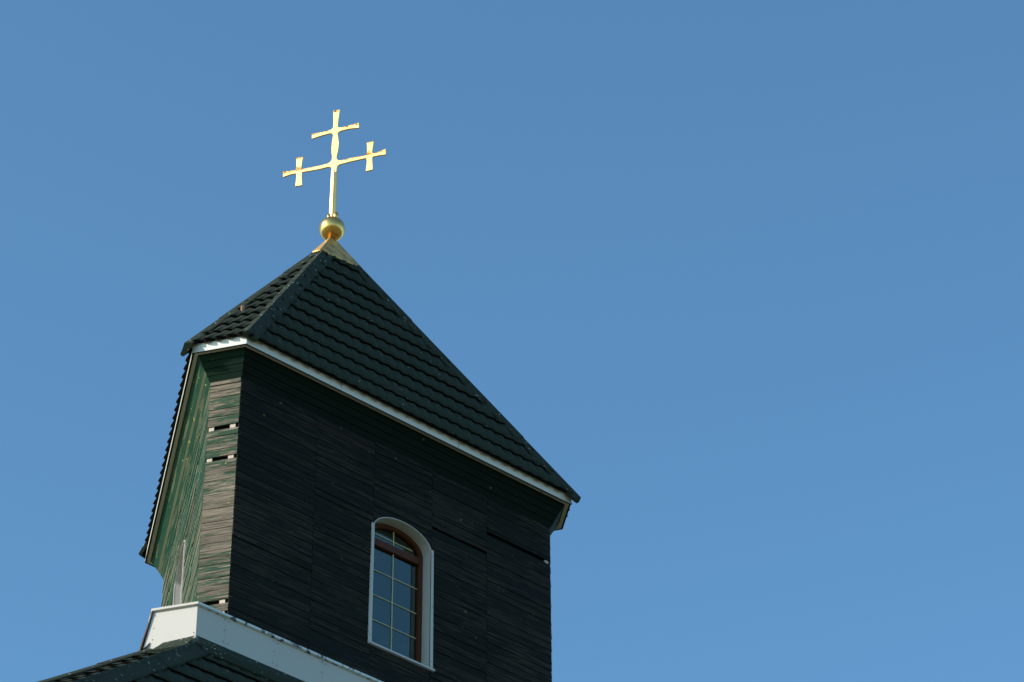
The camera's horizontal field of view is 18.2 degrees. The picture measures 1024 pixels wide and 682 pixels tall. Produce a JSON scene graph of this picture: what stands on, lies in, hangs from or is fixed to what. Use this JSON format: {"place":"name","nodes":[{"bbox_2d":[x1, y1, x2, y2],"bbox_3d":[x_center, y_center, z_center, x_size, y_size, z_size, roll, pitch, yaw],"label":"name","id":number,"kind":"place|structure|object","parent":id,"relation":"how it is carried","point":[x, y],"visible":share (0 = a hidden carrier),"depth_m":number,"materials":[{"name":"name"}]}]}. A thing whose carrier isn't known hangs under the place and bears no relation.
{"place":"outdoors","nodes":[
{"label":"outdoors","id":0,"kind":"place"},
{"bbox_2d":[38,250,580,681],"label":"church tower","id":1,"kind":"structure","parent":0,"point":[361,479],"depth_m":48.33,"materials":[{"name":"brown wood"}]},
{"bbox_2d":[173,540,185,604],"bbox_3d":[-4.982,4.159,48.375,0.242,2.355,1.241,7,-37,-10],"label":"window","id":2,"kind":"structure","parent":1,"relation":"in","point":[178,585],"depth_m":49.22,"materials":[{"name":"white metal"}]},
{"bbox_2d":[283,109,385,265],"bbox_3d":[-3.063,-2.569,54.192,1.080,3.558,1.654,28,-45,-32],"label":"roof cross","id":3,"kind":"object","parent":1,"relation":"on","point":[331,228],"visible":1,"depth_m":54.31,"materials":[{"name":"gold metal"}]},
{"bbox_2d":[368,517,434,671],"bbox_3d":[-1.713,3.758,47.822,1.268,2.385,0.285,28,-45,-32],"label":"window","id":4,"kind":"structure","parent":1,"relation":"in","point":[424,561],"depth_m":48.17,"materials":[{"name":"white wood"}]},
{"bbox_2d":[0,0,1023,681],"label":"sky","id":5,"kind":"structure","parent":0,"point":[747,276],"materials":[{"name":"blue"}]}
]}

